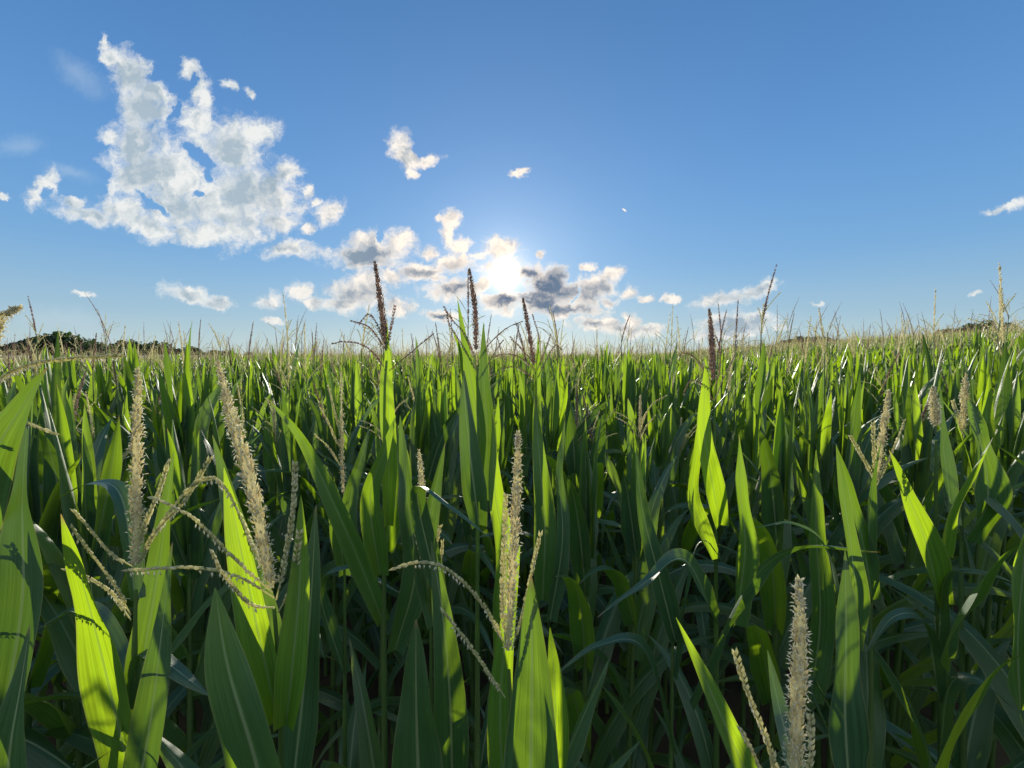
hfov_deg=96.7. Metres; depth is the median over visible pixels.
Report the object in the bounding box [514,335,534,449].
corn plant
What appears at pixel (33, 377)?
corn plant
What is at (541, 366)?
corn plant
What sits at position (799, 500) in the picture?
corn plant
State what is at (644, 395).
corn plant
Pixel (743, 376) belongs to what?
corn plant
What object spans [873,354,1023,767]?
corn plant
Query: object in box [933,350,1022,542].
corn plant
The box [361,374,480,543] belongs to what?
corn plant
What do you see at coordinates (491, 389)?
corn plant
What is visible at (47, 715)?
corn plant
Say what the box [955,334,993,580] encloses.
corn plant
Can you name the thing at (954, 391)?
corn plant
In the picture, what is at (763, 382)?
corn plant
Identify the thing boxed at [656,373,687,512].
corn plant
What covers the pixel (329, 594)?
corn plant
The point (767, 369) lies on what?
corn plant
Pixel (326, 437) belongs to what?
corn plant
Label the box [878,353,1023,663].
corn plant
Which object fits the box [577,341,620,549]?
corn plant
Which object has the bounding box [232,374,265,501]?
corn plant
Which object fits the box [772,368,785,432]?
corn plant
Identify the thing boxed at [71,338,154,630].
corn plant
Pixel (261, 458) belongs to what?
corn plant
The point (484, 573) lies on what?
corn plant
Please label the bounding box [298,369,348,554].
corn plant
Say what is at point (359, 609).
corn plant
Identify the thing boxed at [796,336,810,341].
tree
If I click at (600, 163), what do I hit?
sky
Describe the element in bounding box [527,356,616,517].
corn plant
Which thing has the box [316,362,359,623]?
corn plant
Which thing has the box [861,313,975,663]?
corn plant
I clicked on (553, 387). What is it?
corn plant
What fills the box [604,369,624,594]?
corn plant
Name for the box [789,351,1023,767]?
corn plant
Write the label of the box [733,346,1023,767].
corn plant
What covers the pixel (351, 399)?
corn plant
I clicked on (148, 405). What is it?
corn plant
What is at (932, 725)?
corn plant
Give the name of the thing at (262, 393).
corn plant
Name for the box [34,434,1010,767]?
ground
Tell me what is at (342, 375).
corn plant
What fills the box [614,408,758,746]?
corn plant
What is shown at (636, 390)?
corn plant
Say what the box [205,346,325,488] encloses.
corn plant
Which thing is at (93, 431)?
corn plant
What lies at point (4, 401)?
corn plant
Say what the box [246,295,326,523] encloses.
corn plant
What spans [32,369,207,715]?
corn plant
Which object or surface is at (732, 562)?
corn plant
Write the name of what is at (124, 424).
corn plant
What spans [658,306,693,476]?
corn plant
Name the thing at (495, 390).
corn plant
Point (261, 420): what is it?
corn plant
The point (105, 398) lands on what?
corn plant
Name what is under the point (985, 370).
corn plant
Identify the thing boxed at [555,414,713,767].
corn plant
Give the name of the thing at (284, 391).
corn plant
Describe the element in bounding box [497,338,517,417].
corn plant
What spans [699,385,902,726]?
corn plant
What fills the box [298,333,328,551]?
corn plant
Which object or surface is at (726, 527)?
corn plant
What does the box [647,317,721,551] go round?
corn plant
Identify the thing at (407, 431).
corn plant
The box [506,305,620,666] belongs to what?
corn plant
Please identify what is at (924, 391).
corn plant
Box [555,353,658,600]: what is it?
corn plant
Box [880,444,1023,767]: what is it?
corn plant
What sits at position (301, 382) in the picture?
corn plant
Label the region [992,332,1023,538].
corn plant
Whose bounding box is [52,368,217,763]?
corn plant
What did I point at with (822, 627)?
corn plant
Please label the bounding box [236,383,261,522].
corn plant
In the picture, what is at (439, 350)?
corn plant
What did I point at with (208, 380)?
corn plant
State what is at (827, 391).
corn plant
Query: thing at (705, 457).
corn plant
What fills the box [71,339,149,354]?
tree
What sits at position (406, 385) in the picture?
corn plant
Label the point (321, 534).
corn plant
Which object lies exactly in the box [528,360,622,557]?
corn plant
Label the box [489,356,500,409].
corn plant
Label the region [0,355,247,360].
dry field
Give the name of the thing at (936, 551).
corn plant
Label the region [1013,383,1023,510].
corn plant
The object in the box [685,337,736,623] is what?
corn plant
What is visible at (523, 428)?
corn plant
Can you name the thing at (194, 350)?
tree
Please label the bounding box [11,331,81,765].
corn plant
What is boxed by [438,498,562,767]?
corn plant
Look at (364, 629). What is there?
corn plant
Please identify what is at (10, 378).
corn plant
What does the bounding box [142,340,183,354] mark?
tree
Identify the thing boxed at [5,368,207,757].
corn plant
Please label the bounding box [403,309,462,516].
corn plant
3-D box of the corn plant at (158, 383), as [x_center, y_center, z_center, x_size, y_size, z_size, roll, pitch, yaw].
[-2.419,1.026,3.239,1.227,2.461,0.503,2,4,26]
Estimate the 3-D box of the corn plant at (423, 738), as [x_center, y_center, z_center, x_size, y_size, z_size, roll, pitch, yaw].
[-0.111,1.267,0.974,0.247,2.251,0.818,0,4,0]
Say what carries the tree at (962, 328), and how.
on the ground
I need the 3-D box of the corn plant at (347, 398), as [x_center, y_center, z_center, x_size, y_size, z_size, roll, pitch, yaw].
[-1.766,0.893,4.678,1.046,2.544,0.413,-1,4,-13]
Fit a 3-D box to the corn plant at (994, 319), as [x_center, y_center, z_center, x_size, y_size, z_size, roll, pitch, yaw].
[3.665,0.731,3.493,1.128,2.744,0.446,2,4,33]
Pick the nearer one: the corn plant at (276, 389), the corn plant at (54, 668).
the corn plant at (54, 668)
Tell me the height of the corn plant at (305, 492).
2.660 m
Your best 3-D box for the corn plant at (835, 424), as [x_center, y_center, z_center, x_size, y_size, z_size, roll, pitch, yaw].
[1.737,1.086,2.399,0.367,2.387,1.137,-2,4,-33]
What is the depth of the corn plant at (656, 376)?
3.69 m
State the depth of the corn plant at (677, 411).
5.28 m
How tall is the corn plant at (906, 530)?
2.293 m
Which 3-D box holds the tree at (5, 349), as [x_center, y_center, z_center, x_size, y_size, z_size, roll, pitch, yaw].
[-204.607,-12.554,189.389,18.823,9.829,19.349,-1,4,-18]
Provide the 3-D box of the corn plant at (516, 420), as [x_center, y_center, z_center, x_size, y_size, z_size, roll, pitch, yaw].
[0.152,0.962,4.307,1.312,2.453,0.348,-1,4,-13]
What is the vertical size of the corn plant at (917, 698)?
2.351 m
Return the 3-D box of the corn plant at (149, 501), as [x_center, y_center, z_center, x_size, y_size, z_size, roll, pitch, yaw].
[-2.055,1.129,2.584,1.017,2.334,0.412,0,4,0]
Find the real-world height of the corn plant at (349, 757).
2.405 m
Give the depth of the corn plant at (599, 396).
3.71 m
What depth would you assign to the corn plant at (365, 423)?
5.38 m
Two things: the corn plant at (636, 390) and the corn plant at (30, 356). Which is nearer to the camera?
the corn plant at (30, 356)
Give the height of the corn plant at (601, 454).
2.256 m
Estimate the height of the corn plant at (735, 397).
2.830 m
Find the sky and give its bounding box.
[0,0,1023,355]
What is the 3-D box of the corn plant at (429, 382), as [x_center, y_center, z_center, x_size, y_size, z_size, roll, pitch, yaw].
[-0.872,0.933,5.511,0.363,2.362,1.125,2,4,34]
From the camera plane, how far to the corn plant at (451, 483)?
2.25 m
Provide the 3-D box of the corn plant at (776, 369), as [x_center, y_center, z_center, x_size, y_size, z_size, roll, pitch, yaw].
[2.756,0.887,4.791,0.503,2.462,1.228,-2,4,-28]
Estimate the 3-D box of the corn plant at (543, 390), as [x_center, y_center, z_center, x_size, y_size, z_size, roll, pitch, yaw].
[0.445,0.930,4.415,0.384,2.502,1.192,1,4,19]
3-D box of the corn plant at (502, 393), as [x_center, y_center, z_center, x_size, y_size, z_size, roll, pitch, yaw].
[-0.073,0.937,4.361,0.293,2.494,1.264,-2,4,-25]
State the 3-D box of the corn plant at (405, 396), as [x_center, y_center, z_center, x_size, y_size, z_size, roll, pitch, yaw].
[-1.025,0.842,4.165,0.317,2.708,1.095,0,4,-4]
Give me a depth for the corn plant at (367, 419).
4.65 m
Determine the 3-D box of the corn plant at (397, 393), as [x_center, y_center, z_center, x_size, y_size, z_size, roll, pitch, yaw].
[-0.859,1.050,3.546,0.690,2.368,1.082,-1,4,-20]
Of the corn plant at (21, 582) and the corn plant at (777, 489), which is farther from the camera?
the corn plant at (777, 489)
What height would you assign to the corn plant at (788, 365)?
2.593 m
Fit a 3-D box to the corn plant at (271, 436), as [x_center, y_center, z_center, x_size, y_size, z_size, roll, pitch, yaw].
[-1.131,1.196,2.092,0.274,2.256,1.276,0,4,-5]
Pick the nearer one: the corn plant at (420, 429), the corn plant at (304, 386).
the corn plant at (420, 429)
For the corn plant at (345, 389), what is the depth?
4.10 m
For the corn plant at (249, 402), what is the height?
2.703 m
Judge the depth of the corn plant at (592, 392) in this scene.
5.10 m
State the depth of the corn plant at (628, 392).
2.97 m
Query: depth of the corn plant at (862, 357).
3.90 m
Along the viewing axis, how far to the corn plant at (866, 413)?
3.29 m
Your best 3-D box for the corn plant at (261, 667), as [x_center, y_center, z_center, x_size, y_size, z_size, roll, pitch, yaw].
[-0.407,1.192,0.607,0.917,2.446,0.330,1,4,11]
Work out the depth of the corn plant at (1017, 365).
3.68 m
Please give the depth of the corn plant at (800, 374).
3.94 m
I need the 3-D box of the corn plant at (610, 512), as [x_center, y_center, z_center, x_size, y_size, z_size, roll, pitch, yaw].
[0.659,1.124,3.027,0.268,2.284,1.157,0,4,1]
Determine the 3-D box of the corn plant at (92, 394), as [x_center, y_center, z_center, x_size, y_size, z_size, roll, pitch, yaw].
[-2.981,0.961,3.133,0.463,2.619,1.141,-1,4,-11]
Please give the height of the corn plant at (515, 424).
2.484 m
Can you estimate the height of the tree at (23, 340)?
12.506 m
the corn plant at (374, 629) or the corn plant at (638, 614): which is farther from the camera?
the corn plant at (374, 629)
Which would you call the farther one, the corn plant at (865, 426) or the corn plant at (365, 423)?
the corn plant at (365, 423)
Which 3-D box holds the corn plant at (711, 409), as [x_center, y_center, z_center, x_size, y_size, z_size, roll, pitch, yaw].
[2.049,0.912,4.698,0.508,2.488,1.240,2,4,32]
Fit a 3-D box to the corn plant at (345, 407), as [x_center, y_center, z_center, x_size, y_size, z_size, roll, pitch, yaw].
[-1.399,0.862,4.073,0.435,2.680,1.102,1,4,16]
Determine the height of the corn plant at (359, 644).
2.253 m
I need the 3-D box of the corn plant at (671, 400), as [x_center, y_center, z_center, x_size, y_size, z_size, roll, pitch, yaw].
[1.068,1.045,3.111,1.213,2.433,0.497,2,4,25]
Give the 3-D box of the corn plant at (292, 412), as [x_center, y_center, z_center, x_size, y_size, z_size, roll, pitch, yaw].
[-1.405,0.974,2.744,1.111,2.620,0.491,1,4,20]
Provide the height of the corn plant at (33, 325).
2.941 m
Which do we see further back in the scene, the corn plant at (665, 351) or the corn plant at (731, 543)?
the corn plant at (665, 351)
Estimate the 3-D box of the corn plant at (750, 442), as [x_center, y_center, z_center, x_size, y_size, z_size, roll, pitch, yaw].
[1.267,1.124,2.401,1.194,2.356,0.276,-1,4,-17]
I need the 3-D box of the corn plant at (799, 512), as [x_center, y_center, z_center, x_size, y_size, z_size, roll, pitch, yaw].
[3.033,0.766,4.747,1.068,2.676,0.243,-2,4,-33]
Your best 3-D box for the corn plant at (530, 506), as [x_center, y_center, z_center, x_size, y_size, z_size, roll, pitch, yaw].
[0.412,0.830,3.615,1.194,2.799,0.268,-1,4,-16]
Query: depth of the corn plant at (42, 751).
1.24 m
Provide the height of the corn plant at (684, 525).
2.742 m
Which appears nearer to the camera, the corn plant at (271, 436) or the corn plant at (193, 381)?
the corn plant at (271, 436)
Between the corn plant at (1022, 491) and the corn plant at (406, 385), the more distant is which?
the corn plant at (406, 385)
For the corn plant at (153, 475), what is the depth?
2.62 m
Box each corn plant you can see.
[0,304,125,767]
[0,350,16,374]
[0,361,77,720]
[1,296,61,388]
[1,352,36,660]
[1,365,17,396]
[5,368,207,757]
[7,404,330,767]
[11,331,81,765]
[24,384,129,767]
[24,419,288,767]
[26,341,73,720]
[26,370,81,747]
[30,323,232,754]
[30,349,151,673]
[30,661,74,762]
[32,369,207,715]
[32,700,54,726]
[33,347,53,636]
[36,421,186,697]
[37,367,277,767]
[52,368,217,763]
[62,348,105,457]
[71,333,98,444]
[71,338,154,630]
[76,346,149,493]
[77,391,131,630]
[81,336,188,493]
[104,324,153,626]
[106,382,259,726]
[114,348,148,494]
[121,360,320,767]
[124,380,189,767]
[131,340,174,514]
[131,363,235,709]
[141,360,188,627]
[142,334,259,619]
[142,356,276,590]
[142,375,221,527]
[143,322,266,598]
[162,395,335,751]
[166,397,336,765]
[169,362,409,761]
[184,387,397,767]
[190,320,226,502]
[200,360,213,497]
[201,339,264,502]
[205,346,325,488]
[205,381,257,630]
[206,322,273,538]
[210,325,235,531]
[221,329,347,581]
[222,380,325,567]
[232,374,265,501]
[236,338,314,513]
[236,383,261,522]
[245,362,272,515]
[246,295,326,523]
[246,342,320,515]
[253,357,332,572]
[254,329,378,658]
[261,365,317,509]
[263,326,353,563]
[268,261,469,767]
[273,398,484,753]
[278,322,328,566]
[297,382,399,751]
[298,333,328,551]
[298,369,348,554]
[305,364,374,576]
[309,358,398,662]
[310,341,347,675]
[311,332,370,615]
[313,370,513,767]
[314,304,459,688]
[314,371,398,767]
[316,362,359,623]
[322,377,489,684]
[325,361,407,457]
[327,334,350,474]
[327,348,356,580]
[331,336,493,736]
[344,343,390,534]
[345,346,410,461]
[351,356,376,468]
[355,360,368,467]
[357,312,410,743]
[357,369,409,598]
[358,367,409,589]
[359,374,381,676]
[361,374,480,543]
[365,357,375,466]
[388,430,640,767]
[392,444,490,767]
[393,328,415,555]
[396,364,413,457]
[397,335,427,485]
[401,361,415,415]
[402,369,460,505]
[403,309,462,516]
[404,355,436,456]
[406,341,448,411]
[407,397,610,758]
[409,361,448,435]
[411,329,493,591]
[412,351,447,406]
[423,322,461,637]
[424,332,460,543]
[435,322,461,643]
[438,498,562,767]
[441,272,495,673]
[443,268,522,767]
[447,352,479,508]
[459,345,498,610]
[460,350,517,664]
[461,324,543,682]
[461,343,660,700]
[462,314,515,600]
[470,298,588,767]
[474,359,621,620]
[474,386,618,767]
[475,361,532,658]
[480,424,688,767]
[482,326,519,616]
[489,340,534,588]
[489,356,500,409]
[490,328,532,475]
[494,356,518,480]
[496,361,556,515]
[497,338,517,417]
[501,353,532,477]
[504,324,544,645]
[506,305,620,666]
[510,313,617,654]
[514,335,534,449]
[515,320,606,544]
[524,352,627,658]
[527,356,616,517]
[528,332,554,458]
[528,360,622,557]
[529,339,607,482]
[534,351,555,456]
[534,395,632,767]
[553,395,739,767]
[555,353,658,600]
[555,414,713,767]
[558,361,731,767]
[561,448,874,767]
[570,354,597,438]
[574,355,660,626]
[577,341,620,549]
[584,326,605,456]
[589,345,649,536]
[593,368,607,583]
[593,385,637,713]
[594,388,650,631]
[595,348,687,697]
[600,352,687,594]
[602,315,659,562]
[603,359,742,707]
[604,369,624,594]
[606,351,737,645]
[607,369,651,674]
[608,344,644,481]
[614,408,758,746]
[636,331,795,767]
[638,308,828,767]
[646,313,699,478]
[646,364,701,443]
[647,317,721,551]
[647,354,702,488]
[648,378,842,730]
[651,354,1010,767]
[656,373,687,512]
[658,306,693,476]
[660,327,727,594]
[676,574,815,767]
[677,309,750,637]
[681,357,741,558]
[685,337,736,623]
[685,368,755,591]
[687,335,775,514]
[690,299,791,695]
[692,329,735,575]
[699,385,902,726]
[702,348,773,584]
[706,304,749,590]
[708,308,952,766]
[713,354,805,642]
[718,374,1011,749]
[719,264,779,763]
[720,384,748,590]
[724,316,835,631]
[726,315,800,574]
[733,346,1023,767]
[734,314,813,503]
[735,353,835,536]
[746,380,927,767]
[751,367,969,767]
[752,354,791,436]
[755,446,1023,767]
[763,472,1023,767]
[770,332,866,643]
[772,352,825,582]
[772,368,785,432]
[787,329,805,558]
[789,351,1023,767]
[791,375,977,767]
[792,345,944,565]
[793,344,967,708]
[794,333,835,655]
[798,363,834,515]
[800,344,1004,670]
[815,324,879,574]
[815,360,888,515]
[823,351,954,709]
[834,341,868,491]
[837,389,905,767]
[854,358,940,598]
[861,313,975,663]
[864,386,1023,767]
[872,322,941,609]
[872,401,939,601]
[873,349,1023,729]
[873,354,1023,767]
[877,347,1023,669]
[877,368,909,602]
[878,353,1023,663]
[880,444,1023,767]
[882,286,1023,615]
[883,413,1023,728]
[893,373,1023,767]
[894,288,960,620]
[904,349,1018,630]
[911,577,1010,702]
[912,663,1023,761]
[917,263,1023,751]
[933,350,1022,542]
[939,301,1023,511]
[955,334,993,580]
[963,349,1023,631]
[967,335,1023,622]
[967,343,1023,496]
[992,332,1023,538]
[1003,488,1023,607]
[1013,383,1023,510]
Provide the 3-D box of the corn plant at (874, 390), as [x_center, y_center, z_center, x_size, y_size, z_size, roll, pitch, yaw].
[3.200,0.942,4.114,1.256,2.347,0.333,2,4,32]
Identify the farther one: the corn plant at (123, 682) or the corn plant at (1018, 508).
the corn plant at (1018, 508)
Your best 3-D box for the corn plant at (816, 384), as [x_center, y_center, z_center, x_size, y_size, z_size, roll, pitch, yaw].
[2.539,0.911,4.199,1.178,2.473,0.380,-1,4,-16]
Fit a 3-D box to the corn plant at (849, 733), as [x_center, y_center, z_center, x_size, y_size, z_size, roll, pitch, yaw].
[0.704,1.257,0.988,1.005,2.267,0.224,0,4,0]
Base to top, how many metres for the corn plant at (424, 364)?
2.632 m
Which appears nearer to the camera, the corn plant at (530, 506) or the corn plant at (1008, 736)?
the corn plant at (1008, 736)
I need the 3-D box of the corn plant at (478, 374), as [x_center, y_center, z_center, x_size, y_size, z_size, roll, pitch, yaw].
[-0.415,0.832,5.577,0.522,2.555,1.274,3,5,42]
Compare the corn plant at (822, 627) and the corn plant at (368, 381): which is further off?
the corn plant at (368, 381)
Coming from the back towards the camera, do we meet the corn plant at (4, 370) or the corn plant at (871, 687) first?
the corn plant at (4, 370)
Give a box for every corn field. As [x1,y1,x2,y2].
[0,280,1023,559]
[0,318,1023,364]
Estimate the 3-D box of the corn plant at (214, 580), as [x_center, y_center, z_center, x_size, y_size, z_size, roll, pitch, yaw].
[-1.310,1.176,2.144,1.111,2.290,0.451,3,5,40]
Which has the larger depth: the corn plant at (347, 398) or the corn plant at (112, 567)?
the corn plant at (347, 398)
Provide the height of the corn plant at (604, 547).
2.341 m
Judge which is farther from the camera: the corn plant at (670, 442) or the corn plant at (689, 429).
the corn plant at (689, 429)
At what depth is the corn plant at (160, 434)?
2.57 m
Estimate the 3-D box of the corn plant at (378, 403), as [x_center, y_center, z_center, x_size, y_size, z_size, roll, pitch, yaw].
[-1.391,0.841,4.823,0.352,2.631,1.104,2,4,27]
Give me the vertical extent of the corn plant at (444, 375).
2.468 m
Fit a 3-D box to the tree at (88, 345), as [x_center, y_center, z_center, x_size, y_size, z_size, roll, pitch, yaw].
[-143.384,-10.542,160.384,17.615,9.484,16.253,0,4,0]
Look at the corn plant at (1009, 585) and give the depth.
1.47 m
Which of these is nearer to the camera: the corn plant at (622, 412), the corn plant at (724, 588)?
the corn plant at (724, 588)
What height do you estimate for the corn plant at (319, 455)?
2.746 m
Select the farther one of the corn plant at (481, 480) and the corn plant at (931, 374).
the corn plant at (931, 374)
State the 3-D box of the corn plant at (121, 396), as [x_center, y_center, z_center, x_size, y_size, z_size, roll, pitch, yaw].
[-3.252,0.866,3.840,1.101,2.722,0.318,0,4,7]
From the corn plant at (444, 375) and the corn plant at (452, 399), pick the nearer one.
the corn plant at (452, 399)
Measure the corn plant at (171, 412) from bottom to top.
2.614 m
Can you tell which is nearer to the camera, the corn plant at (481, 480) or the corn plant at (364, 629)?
the corn plant at (481, 480)
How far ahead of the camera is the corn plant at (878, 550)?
4.23 m
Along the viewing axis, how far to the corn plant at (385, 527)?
1.07 m
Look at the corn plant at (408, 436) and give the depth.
4.10 m
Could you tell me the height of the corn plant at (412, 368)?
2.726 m
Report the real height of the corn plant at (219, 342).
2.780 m
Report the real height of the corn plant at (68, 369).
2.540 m
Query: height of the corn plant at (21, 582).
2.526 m
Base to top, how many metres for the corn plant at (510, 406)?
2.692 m
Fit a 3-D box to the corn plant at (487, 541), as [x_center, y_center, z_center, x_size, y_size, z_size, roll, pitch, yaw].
[-0.033,1.148,2.239,1.070,2.334,0.423,-1,4,-17]
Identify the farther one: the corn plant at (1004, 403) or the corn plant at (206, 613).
the corn plant at (206, 613)
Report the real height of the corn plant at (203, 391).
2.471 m
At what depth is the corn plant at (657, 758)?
2.17 m
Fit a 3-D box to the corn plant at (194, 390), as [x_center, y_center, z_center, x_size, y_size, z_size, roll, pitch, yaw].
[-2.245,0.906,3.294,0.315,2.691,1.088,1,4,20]
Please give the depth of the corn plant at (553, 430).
2.29 m
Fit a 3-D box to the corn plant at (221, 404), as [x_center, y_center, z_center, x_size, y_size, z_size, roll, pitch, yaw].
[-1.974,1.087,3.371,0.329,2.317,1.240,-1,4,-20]
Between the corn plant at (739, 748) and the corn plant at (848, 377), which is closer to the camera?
the corn plant at (739, 748)
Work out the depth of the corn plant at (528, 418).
3.59 m
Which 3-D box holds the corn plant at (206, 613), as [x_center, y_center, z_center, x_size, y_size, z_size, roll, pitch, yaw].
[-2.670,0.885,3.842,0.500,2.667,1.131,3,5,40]
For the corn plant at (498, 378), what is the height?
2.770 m
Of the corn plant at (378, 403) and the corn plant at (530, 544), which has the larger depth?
the corn plant at (378, 403)
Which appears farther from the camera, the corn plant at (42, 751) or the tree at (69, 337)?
the tree at (69, 337)
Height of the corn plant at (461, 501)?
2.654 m
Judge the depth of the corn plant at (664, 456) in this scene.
2.32 m
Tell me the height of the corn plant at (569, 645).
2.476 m
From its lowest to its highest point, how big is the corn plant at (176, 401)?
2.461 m
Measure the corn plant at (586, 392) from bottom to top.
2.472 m
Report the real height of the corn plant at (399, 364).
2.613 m
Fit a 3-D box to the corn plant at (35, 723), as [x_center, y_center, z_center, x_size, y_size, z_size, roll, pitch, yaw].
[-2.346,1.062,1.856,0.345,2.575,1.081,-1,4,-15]
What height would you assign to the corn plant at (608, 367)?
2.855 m
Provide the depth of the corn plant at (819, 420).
3.19 m
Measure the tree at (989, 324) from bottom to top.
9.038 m
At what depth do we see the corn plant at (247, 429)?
4.49 m
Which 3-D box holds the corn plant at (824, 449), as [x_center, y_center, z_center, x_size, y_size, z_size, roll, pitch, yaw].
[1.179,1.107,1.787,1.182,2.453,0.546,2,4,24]
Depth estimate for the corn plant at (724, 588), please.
3.16 m
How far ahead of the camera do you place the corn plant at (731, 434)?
4.62 m
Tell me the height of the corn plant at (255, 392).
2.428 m
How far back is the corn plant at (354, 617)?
2.79 m
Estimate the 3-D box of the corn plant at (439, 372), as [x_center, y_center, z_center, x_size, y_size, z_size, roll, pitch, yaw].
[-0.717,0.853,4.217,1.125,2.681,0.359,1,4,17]
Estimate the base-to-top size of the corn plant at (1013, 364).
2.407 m
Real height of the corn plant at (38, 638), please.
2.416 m
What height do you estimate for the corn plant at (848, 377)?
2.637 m
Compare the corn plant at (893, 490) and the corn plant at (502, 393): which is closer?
the corn plant at (893, 490)
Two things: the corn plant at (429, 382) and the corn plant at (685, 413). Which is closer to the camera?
the corn plant at (685, 413)
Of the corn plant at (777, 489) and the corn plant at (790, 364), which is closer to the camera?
the corn plant at (777, 489)
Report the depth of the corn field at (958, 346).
6.82 m
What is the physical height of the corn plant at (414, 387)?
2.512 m
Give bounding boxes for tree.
[0,342,21,354]
[10,331,94,354]
[17,336,88,343]
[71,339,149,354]
[78,340,132,355]
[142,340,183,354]
[180,346,210,354]
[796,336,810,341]
[955,323,986,332]
[968,320,996,327]
[988,322,1014,332]
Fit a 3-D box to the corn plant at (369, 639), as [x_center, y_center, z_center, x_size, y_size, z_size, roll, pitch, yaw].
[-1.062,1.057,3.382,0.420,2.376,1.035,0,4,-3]
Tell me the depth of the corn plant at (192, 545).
1.42 m
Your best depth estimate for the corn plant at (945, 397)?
3.43 m
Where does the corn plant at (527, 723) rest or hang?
on the ground
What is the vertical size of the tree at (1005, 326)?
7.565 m
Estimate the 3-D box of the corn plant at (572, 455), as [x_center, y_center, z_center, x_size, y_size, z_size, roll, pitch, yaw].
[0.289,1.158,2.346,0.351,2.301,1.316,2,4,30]
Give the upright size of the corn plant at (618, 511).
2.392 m
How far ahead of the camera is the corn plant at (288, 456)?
2.06 m
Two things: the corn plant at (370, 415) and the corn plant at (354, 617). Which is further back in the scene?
the corn plant at (370, 415)
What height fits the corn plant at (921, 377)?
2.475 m
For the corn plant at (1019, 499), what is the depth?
3.41 m
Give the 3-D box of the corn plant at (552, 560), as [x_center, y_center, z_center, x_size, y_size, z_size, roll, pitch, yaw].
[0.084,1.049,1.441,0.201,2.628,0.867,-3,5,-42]
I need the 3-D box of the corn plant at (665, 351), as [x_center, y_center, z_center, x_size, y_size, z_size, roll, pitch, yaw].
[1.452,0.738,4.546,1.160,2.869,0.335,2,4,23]
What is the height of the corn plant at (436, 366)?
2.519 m
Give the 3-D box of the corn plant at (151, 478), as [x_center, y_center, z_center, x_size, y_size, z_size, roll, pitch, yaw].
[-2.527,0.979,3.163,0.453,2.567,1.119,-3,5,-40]
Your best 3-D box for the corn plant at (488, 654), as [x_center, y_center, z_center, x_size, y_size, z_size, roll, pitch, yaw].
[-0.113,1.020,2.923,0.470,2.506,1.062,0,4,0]
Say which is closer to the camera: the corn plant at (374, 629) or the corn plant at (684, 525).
the corn plant at (374, 629)
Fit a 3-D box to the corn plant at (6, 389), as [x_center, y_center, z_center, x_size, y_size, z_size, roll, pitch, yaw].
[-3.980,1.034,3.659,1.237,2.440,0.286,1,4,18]
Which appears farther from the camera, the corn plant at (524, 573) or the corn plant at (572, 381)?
the corn plant at (572, 381)
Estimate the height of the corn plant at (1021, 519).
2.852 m
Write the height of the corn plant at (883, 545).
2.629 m
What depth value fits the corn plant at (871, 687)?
1.06 m
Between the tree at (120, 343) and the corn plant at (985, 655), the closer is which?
the corn plant at (985, 655)
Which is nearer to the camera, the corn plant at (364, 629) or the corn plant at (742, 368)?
the corn plant at (364, 629)
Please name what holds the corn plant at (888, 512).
on the ground
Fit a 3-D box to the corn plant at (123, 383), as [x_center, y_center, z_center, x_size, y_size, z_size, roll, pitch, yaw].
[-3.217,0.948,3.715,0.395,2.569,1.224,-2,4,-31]
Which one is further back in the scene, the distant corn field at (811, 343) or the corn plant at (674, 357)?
the distant corn field at (811, 343)
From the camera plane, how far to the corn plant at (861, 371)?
3.25 m
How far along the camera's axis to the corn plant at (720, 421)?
3.82 m
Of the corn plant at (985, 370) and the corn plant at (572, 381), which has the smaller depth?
the corn plant at (985, 370)
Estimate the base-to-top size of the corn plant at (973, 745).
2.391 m

